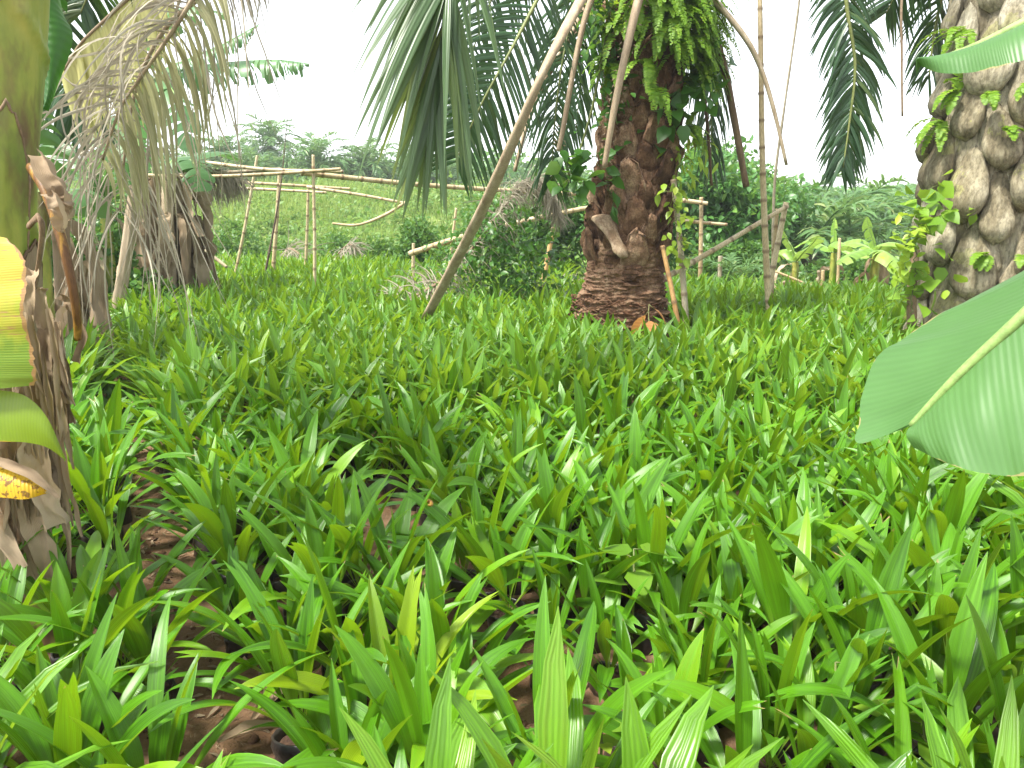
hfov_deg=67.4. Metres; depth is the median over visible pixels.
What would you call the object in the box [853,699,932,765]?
weed
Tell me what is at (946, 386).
banana plant
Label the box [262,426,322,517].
palm seedling
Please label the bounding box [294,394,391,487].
palm seedling
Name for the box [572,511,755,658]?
palm seedling
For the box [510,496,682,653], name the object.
palm seedling
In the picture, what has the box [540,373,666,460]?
palm seedling
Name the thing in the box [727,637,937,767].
palm seedling
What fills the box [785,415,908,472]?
palm seedling
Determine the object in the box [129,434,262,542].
palm seedling
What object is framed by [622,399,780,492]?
palm seedling
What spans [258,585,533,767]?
palm seedling
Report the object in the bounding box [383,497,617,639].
palm seedling
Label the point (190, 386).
palm seedling
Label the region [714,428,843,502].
palm seedling
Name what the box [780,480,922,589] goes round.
palm seedling
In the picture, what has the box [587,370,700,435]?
palm seedling
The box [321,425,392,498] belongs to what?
palm seedling
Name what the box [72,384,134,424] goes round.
palm seedling
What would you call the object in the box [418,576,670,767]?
palm seedling
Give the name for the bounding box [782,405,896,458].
palm seedling
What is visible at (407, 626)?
palm seedling
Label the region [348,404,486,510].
palm seedling
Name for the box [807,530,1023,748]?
palm seedling
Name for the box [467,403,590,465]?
palm seedling
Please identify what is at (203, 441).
palm seedling
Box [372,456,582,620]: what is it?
palm seedling
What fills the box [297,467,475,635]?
palm seedling
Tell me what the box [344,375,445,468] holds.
palm seedling
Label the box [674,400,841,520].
palm seedling
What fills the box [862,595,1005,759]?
palm seedling
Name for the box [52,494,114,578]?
palm seedling
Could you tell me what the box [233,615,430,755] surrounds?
palm seedling
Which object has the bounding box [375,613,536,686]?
palm seedling
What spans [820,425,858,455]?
weed
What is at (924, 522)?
palm seedling
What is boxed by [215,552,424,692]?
palm seedling
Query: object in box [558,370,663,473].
palm seedling
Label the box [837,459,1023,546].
palm seedling
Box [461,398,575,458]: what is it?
palm seedling
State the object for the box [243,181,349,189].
bamboo rail
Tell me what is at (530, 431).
palm seedling
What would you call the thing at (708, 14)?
fern
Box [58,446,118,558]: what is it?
palm seedling
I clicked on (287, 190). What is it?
bamboo rail
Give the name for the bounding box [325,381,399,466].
palm seedling
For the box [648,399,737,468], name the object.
palm seedling
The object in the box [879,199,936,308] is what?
creeper
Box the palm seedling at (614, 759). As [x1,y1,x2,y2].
[484,679,671,767]
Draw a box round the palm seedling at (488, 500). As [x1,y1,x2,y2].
[480,459,610,545]
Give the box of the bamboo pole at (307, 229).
[304,189,309,267]
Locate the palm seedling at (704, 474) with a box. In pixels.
[645,425,762,496]
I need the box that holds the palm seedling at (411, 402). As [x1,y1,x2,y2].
[340,380,488,443]
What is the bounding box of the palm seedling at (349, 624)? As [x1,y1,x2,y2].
[231,526,471,720]
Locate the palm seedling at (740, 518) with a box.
[620,502,766,620]
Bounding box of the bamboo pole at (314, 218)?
[311,155,316,285]
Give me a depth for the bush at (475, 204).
15.97 m
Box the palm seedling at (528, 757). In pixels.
[479,727,537,767]
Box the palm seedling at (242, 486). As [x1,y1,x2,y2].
[210,452,350,573]
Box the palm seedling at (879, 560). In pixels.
[811,502,976,676]
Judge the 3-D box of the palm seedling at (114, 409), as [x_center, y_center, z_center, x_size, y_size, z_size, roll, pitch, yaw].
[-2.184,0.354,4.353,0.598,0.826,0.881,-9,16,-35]
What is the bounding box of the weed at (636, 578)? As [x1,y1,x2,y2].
[594,542,669,645]
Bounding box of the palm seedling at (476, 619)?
[329,537,550,664]
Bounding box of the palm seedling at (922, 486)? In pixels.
[830,437,1023,554]
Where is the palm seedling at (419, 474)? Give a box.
[368,424,502,529]
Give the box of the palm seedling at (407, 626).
[234,565,533,767]
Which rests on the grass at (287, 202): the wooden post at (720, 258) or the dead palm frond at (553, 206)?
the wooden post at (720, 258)
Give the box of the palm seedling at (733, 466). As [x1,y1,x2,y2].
[675,424,800,494]
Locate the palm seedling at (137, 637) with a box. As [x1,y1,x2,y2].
[0,524,251,728]
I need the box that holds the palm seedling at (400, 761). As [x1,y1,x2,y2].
[372,724,517,767]
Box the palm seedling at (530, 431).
[441,421,561,520]
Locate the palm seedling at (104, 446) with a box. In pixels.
[69,417,195,525]
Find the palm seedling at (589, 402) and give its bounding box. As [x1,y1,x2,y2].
[573,369,658,442]
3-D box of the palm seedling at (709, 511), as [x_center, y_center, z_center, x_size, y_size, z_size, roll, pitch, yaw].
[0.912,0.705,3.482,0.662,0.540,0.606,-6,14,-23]
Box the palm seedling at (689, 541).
[624,509,793,652]
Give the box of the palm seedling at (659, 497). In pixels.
[571,484,741,602]
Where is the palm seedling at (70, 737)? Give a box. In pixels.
[0,629,200,767]
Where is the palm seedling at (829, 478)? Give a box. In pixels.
[755,455,890,524]
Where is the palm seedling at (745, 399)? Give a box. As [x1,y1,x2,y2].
[714,392,788,472]
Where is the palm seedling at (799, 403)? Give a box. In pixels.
[733,376,816,455]
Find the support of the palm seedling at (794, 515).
on the ground at (239, 744)
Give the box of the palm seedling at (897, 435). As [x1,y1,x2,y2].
[817,403,935,461]
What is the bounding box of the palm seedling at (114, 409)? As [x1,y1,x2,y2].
[69,378,164,496]
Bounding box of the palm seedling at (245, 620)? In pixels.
[145,562,395,720]
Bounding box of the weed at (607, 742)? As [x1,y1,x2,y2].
[586,719,621,754]
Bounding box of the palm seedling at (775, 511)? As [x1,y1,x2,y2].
[696,481,843,569]
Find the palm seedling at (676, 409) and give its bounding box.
[642,400,708,454]
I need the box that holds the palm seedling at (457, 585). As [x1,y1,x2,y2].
[386,501,546,598]
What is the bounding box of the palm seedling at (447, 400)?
[409,389,479,433]
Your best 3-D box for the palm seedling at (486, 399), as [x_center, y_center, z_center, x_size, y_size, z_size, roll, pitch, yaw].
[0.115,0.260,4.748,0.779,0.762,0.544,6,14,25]
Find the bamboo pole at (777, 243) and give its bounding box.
[770,202,788,290]
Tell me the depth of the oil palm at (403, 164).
55.39 m
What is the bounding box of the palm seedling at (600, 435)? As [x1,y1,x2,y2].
[550,421,665,483]
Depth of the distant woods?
82.05 m
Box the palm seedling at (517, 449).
[446,408,603,547]
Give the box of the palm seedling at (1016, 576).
[948,515,1023,635]
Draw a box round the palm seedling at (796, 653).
[644,609,893,767]
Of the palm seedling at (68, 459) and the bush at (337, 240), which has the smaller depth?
the palm seedling at (68, 459)
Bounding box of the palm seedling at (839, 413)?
[755,395,852,467]
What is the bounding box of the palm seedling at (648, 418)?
[555,406,701,472]
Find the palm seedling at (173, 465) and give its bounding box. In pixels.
[147,441,230,521]
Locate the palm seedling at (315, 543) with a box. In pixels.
[222,468,424,654]
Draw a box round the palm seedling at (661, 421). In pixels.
[606,392,713,464]
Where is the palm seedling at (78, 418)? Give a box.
[71,385,163,429]
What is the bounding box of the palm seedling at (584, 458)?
[569,447,627,536]
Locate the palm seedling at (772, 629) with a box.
[633,574,800,727]
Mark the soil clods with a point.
(254, 738)
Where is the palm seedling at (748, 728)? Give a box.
[583,609,883,767]
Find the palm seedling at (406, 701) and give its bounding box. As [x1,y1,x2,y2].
[278,625,534,767]
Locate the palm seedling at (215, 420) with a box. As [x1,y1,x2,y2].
[142,386,277,450]
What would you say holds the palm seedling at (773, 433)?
on the ground at (239, 744)
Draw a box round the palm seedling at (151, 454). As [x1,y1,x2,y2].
[129,407,222,473]
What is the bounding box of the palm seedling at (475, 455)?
[387,429,542,520]
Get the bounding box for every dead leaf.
[217,720,278,742]
[251,656,329,719]
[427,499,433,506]
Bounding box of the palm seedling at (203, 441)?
[140,402,249,467]
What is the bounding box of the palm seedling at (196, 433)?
[162,391,259,444]
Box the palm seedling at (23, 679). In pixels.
[0,622,148,767]
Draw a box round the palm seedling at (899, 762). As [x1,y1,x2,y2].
[704,749,920,767]
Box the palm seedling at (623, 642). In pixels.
[525,606,725,762]
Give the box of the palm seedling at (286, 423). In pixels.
[248,405,351,470]
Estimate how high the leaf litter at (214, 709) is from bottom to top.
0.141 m
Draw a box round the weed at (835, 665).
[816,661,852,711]
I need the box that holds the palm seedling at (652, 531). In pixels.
[518,480,759,655]
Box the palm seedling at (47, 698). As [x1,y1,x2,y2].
[0,592,187,767]
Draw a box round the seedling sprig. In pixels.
[968,207,977,224]
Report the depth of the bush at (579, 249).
15.69 m
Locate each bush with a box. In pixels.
[51,210,142,292]
[72,179,127,262]
[108,260,175,296]
[204,217,270,257]
[235,228,299,255]
[316,228,394,258]
[357,234,399,259]
[394,213,463,282]
[447,185,520,286]
[473,207,586,293]
[508,176,588,268]
[562,200,586,271]
[687,238,784,283]
[802,248,904,285]
[840,253,909,299]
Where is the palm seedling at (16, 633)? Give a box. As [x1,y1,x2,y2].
[0,523,202,733]
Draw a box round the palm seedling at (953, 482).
[908,449,1004,521]
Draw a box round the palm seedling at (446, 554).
[280,527,528,665]
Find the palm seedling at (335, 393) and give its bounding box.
[244,376,396,472]
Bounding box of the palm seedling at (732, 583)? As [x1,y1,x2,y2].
[649,521,830,672]
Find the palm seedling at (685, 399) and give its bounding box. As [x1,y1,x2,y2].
[629,378,710,431]
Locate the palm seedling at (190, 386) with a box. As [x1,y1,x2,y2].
[135,362,246,452]
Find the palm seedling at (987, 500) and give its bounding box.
[937,468,1023,536]
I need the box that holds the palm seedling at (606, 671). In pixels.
[521,555,704,702]
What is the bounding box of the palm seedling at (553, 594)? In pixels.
[473,536,632,689]
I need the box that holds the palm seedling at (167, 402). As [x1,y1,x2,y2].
[109,385,237,471]
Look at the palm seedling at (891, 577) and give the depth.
2.28 m
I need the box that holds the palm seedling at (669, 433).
[622,395,746,508]
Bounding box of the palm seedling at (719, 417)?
[653,382,769,461]
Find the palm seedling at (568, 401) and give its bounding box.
[518,362,629,459]
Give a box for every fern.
[582,55,628,96]
[586,3,641,70]
[612,0,658,40]
[620,6,700,64]
[624,0,687,32]
[624,58,656,109]
[628,0,720,44]
[630,0,708,54]
[632,31,694,74]
[642,0,664,8]
[644,0,723,75]
[649,61,671,124]
[655,35,727,97]
[674,22,732,82]
[675,0,716,35]
[682,0,738,38]
[682,61,726,109]
[684,4,728,44]
[684,111,716,158]
[685,53,733,114]
[697,40,734,81]
[698,19,740,68]
[704,0,749,59]
[905,118,949,154]
[911,26,977,56]
[932,73,963,114]
[969,252,993,271]
[980,91,999,110]
[1001,125,1023,140]
[1013,254,1023,268]
[1014,83,1023,100]
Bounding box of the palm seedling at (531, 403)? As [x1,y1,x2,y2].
[494,387,611,455]
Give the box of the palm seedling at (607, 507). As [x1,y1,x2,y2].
[579,473,670,557]
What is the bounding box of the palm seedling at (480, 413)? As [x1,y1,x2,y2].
[405,409,503,460]
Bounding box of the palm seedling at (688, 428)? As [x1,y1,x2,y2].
[639,409,747,480]
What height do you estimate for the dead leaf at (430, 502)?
0.027 m
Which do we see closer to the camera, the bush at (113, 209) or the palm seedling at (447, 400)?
the palm seedling at (447, 400)
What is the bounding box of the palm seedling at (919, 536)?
[827,531,963,593]
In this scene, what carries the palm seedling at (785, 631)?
on the ground at (239, 744)
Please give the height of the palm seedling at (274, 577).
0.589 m
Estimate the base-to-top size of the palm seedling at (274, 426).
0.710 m
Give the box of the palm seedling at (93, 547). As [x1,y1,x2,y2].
[0,522,197,673]
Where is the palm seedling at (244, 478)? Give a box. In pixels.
[159,430,289,542]
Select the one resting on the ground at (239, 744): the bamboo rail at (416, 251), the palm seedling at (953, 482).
the palm seedling at (953, 482)
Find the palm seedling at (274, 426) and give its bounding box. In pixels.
[223,392,363,463]
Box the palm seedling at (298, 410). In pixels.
[222,386,341,460]
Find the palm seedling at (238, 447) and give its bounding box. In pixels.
[193,419,321,515]
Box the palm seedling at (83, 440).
[72,431,97,448]
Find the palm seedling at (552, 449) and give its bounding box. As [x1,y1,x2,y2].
[460,415,573,501]
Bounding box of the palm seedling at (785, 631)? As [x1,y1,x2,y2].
[651,576,893,758]
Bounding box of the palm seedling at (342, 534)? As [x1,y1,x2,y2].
[247,471,468,627]
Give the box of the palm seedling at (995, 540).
[922,524,1023,607]
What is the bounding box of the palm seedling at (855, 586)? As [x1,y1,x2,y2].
[743,527,1015,694]
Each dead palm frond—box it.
[177,163,255,210]
[190,169,250,212]
[266,219,333,259]
[333,232,374,258]
[377,255,447,299]
[422,154,575,304]
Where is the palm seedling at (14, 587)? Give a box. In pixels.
[0,553,118,691]
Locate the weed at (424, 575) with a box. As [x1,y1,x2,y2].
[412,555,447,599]
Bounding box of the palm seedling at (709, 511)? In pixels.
[626,488,770,532]
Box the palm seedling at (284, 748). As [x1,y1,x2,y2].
[147,555,419,763]
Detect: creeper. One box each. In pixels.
[383,168,566,299]
[424,198,583,302]
[545,146,615,206]
[571,0,646,151]
[584,0,648,43]
[596,165,624,223]
[650,31,737,153]
[655,176,693,269]
[656,131,719,223]
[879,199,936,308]
[888,169,967,330]
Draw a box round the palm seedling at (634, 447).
[571,406,691,509]
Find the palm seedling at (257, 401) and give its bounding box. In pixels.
[221,371,325,454]
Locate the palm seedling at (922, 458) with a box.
[799,439,1018,533]
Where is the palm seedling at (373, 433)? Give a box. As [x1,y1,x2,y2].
[366,390,419,468]
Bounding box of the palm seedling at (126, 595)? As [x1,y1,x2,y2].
[2,523,224,699]
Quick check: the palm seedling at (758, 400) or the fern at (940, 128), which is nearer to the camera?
the palm seedling at (758, 400)
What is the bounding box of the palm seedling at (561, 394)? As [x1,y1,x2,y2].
[506,380,604,461]
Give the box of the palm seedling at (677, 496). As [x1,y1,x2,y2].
[661,461,814,600]
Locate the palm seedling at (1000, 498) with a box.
[941,478,1006,544]
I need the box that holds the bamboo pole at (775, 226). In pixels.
[771,209,778,297]
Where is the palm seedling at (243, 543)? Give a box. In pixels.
[138,493,295,620]
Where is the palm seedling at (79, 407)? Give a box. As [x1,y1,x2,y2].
[56,394,129,433]
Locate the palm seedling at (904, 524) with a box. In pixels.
[842,492,984,615]
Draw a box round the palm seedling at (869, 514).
[723,489,909,602]
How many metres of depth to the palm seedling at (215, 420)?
4.51 m
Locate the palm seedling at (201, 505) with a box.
[129,458,304,583]
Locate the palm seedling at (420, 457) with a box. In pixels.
[371,423,488,525]
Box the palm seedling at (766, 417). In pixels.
[715,397,819,471]
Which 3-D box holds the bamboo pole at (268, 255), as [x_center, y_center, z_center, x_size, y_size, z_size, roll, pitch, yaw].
[-4.087,-2.893,13.090,0.755,3.209,0.072,0,13,0]
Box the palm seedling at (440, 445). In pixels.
[375,392,504,497]
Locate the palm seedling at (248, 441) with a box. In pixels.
[231,415,300,455]
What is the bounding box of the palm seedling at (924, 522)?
[858,486,1009,570]
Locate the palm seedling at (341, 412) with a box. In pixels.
[277,393,346,455]
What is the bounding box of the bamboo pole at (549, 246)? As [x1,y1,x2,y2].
[541,218,553,283]
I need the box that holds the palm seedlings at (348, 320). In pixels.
[0,248,1023,767]
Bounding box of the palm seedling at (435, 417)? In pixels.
[359,391,506,459]
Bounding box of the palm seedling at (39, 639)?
[0,601,83,707]
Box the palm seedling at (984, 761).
[906,693,1023,767]
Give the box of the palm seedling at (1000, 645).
[870,613,1023,746]
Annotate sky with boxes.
[40,0,947,188]
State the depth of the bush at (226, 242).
19.29 m
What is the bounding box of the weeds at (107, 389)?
[75,255,904,424]
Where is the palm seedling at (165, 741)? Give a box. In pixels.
[0,593,326,767]
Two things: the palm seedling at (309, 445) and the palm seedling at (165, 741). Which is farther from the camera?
the palm seedling at (309, 445)
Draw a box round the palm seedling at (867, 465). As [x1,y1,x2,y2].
[815,453,868,501]
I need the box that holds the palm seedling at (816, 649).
[723,561,906,681]
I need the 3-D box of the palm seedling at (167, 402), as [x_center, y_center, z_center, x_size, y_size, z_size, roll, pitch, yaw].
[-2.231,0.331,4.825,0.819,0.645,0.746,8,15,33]
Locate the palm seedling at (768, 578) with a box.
[690,507,938,710]
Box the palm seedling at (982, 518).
[939,474,1009,537]
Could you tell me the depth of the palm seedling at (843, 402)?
4.54 m
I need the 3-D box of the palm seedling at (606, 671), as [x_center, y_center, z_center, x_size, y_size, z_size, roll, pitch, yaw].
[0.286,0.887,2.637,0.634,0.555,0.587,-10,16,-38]
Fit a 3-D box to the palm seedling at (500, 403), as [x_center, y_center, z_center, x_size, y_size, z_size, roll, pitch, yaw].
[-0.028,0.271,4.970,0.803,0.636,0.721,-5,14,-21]
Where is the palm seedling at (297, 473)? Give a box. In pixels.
[175,453,310,563]
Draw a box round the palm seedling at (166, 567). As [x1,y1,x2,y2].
[32,520,205,646]
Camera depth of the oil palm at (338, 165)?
53.69 m
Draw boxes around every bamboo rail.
[127,167,340,178]
[175,167,281,174]
[206,160,343,172]
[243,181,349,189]
[246,187,326,193]
[300,173,575,195]
[306,185,402,203]
[408,229,479,255]
[505,206,586,225]
[681,198,707,204]
[684,219,727,225]
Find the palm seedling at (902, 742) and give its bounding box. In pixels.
[775,655,1023,767]
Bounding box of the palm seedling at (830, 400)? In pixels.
[810,393,867,444]
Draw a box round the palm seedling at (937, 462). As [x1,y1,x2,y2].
[928,459,1006,519]
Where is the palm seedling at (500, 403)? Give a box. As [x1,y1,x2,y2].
[445,379,524,425]
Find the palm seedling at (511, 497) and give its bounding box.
[418,483,530,554]
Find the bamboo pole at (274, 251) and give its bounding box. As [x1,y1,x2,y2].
[271,175,280,269]
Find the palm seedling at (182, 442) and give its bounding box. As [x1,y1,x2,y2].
[121,409,269,494]
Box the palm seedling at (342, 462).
[216,430,375,548]
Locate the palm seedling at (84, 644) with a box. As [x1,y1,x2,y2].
[3,634,94,767]
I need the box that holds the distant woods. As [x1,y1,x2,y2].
[38,144,917,202]
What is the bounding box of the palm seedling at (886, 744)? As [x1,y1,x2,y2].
[848,657,999,767]
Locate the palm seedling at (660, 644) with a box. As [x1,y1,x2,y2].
[569,598,768,710]
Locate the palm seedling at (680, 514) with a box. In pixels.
[629,477,747,577]
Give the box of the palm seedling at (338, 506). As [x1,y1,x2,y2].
[233,472,395,582]
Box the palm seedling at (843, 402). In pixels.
[768,376,859,443]
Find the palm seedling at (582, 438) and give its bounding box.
[525,420,624,522]
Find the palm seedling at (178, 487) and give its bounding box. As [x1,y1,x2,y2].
[125,447,278,556]
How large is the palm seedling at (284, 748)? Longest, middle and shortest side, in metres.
0.810 x 0.802 x 0.731 m
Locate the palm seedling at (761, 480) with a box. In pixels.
[737,453,829,563]
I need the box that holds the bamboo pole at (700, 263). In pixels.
[698,197,703,276]
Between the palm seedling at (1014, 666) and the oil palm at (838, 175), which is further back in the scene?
the oil palm at (838, 175)
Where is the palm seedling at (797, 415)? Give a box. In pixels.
[726,400,873,499]
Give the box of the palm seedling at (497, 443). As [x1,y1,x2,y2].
[383,417,511,517]
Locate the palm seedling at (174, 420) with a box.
[98,382,236,489]
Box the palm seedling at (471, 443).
[443,409,505,479]
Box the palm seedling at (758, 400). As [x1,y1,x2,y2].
[733,373,789,435]
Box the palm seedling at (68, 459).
[66,444,115,513]
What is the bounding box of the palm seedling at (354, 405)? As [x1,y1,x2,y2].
[289,375,407,477]
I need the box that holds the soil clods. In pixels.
[119,376,599,758]
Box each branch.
[205,250,227,267]
[332,201,404,226]
[775,271,811,284]
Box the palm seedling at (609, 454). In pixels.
[538,422,672,515]
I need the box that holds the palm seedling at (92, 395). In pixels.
[71,384,130,420]
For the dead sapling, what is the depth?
9.13 m
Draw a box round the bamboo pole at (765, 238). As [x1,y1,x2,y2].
[757,0,770,309]
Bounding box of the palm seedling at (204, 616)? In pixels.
[149,526,361,698]
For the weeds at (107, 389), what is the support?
on the ground at (239, 744)
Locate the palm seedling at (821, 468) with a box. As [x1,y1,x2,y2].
[770,425,886,511]
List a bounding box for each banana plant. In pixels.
[0,0,87,645]
[37,113,105,336]
[51,188,113,366]
[65,116,160,292]
[109,6,308,311]
[124,167,178,290]
[149,151,244,293]
[156,159,220,290]
[774,230,824,291]
[794,218,869,285]
[836,216,902,285]
[855,17,1023,475]
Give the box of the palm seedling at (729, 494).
[675,466,769,532]
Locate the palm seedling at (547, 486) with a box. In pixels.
[465,445,630,593]
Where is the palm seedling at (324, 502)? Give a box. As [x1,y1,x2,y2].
[258,460,416,550]
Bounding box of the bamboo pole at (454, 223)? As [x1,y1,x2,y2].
[448,208,456,263]
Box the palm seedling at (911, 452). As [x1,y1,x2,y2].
[867,431,986,486]
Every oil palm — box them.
[40,0,289,362]
[158,145,202,173]
[178,150,217,167]
[186,129,256,170]
[214,144,295,185]
[231,113,302,182]
[274,131,359,187]
[274,157,306,183]
[311,152,363,185]
[330,0,787,344]
[331,137,403,188]
[363,149,404,186]
[385,151,447,188]
[431,158,481,189]
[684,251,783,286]
[692,175,831,239]
[750,175,829,262]
[762,184,918,272]
[780,174,916,265]
[784,171,857,244]
[792,186,892,244]
[805,0,1023,329]
[806,188,910,252]
[840,176,914,225]
[856,183,917,252]
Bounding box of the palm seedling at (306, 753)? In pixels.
[127,741,337,767]
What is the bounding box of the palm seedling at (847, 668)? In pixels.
[654,628,949,767]
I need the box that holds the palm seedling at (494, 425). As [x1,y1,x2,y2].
[444,401,555,449]
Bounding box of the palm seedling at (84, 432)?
[70,409,143,507]
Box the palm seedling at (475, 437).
[444,418,523,506]
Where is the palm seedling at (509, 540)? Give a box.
[458,473,582,594]
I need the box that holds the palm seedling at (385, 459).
[344,410,411,479]
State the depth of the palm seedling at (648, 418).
4.27 m
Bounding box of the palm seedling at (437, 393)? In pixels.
[411,363,507,460]
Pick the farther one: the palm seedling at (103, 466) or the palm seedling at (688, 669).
the palm seedling at (103, 466)
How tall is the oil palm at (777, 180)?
4.152 m
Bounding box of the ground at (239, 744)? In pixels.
[7,190,980,767]
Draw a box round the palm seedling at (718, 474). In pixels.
[644,448,794,508]
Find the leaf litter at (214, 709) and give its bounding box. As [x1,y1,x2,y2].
[104,376,587,767]
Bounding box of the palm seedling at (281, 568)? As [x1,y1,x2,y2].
[217,509,366,624]
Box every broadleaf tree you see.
[668,135,800,274]
[696,159,824,264]
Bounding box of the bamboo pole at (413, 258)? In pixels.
[411,243,414,277]
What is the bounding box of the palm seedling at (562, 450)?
[458,420,630,539]
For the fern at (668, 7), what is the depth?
6.69 m
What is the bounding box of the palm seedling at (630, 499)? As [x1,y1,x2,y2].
[554,466,716,597]
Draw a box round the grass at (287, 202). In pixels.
[69,171,908,379]
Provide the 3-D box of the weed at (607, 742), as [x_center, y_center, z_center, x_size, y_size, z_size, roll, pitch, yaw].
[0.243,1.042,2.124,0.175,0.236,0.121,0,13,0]
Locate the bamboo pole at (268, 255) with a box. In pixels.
[265,116,287,270]
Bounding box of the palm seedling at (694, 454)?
[625,446,702,511]
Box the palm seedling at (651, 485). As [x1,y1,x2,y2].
[516,453,716,618]
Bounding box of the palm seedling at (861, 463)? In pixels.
[797,427,915,528]
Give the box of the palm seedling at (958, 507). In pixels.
[837,447,1023,604]
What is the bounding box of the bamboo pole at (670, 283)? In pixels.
[660,245,679,321]
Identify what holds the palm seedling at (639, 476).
on the ground at (239, 744)
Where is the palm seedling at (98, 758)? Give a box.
[0,721,221,767]
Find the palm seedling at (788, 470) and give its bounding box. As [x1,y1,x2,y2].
[692,424,839,500]
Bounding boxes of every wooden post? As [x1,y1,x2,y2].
[717,256,722,277]
[821,270,824,286]
[836,238,840,283]
[906,249,919,332]
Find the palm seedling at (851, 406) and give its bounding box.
[776,378,896,442]
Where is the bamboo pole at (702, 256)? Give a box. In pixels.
[664,204,788,279]
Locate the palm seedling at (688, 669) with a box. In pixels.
[584,624,764,767]
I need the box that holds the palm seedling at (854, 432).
[830,420,900,450]
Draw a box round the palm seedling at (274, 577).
[205,489,362,592]
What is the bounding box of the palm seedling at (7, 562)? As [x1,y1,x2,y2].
[0,525,71,666]
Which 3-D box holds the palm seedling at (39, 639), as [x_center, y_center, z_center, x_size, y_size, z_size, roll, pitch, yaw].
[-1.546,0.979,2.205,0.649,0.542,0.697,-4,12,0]
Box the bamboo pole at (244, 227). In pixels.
[234,155,257,271]
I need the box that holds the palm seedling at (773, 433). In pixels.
[715,405,816,470]
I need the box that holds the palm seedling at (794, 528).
[680,509,820,631]
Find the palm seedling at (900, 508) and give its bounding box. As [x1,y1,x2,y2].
[823,440,986,519]
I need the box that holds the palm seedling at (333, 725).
[229,658,534,767]
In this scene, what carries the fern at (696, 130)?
attached to the oil palm at (430, 71)
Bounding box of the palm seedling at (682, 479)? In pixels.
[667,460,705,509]
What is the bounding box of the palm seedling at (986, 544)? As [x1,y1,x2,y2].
[973,522,1010,633]
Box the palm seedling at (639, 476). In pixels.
[532,444,668,572]
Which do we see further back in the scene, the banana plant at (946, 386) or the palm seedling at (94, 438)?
the palm seedling at (94, 438)
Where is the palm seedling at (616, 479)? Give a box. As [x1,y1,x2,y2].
[551,427,691,543]
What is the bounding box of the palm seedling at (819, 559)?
[757,482,883,644]
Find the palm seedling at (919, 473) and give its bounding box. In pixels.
[844,447,1023,546]
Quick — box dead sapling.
[771,0,799,294]
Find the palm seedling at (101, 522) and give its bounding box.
[57,459,189,569]
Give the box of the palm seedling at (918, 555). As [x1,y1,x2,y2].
[809,498,1023,611]
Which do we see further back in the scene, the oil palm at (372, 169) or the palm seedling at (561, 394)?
the oil palm at (372, 169)
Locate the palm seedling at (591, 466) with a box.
[501,453,604,556]
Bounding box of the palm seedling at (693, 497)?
[626,480,713,516]
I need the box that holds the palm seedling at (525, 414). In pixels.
[447,392,589,475]
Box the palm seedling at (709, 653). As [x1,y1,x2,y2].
[608,610,797,766]
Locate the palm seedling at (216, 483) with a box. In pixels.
[144,454,278,578]
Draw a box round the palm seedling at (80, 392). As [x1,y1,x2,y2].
[73,367,136,422]
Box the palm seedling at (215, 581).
[145,532,293,658]
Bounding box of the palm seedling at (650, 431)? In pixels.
[603,412,711,451]
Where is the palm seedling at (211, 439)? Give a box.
[189,422,267,489]
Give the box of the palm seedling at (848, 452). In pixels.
[760,424,869,511]
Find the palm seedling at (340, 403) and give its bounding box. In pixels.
[229,381,368,455]
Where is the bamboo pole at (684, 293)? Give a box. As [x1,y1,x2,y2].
[671,179,689,327]
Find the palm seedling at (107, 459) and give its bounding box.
[59,442,128,538]
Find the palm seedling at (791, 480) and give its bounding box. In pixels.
[708,465,822,522]
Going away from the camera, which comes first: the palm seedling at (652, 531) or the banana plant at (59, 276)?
the palm seedling at (652, 531)
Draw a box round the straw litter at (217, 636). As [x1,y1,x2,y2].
[112,377,587,767]
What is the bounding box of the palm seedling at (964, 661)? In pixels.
[766,551,1023,760]
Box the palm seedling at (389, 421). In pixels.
[317,375,470,498]
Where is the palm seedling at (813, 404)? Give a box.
[767,379,860,431]
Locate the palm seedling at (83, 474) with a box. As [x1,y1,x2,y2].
[67,406,199,551]
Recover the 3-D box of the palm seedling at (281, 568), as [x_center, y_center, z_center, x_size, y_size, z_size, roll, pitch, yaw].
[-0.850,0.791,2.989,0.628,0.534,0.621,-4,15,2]
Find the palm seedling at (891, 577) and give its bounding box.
[719,521,970,755]
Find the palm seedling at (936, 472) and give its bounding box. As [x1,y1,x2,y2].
[795,449,953,562]
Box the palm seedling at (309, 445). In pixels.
[207,410,374,526]
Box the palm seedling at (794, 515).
[717,467,876,625]
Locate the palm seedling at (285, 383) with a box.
[181,368,332,447]
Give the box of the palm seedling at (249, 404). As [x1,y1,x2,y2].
[182,382,277,450]
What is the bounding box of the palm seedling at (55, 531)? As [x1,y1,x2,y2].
[52,512,116,535]
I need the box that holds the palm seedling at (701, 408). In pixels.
[661,386,753,461]
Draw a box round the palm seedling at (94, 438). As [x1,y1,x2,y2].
[73,415,184,494]
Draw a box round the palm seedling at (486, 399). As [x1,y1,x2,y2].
[460,368,569,428]
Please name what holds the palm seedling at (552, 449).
on the ground at (239, 744)
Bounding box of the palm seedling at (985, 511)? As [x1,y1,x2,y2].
[962,500,1023,602]
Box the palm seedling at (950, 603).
[841,498,1023,692]
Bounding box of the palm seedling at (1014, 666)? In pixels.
[905,584,1023,746]
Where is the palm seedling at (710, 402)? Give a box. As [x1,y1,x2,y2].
[697,392,744,447]
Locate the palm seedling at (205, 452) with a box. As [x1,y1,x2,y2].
[190,432,259,514]
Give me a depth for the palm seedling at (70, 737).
1.88 m
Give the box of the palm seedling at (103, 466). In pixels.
[73,424,167,537]

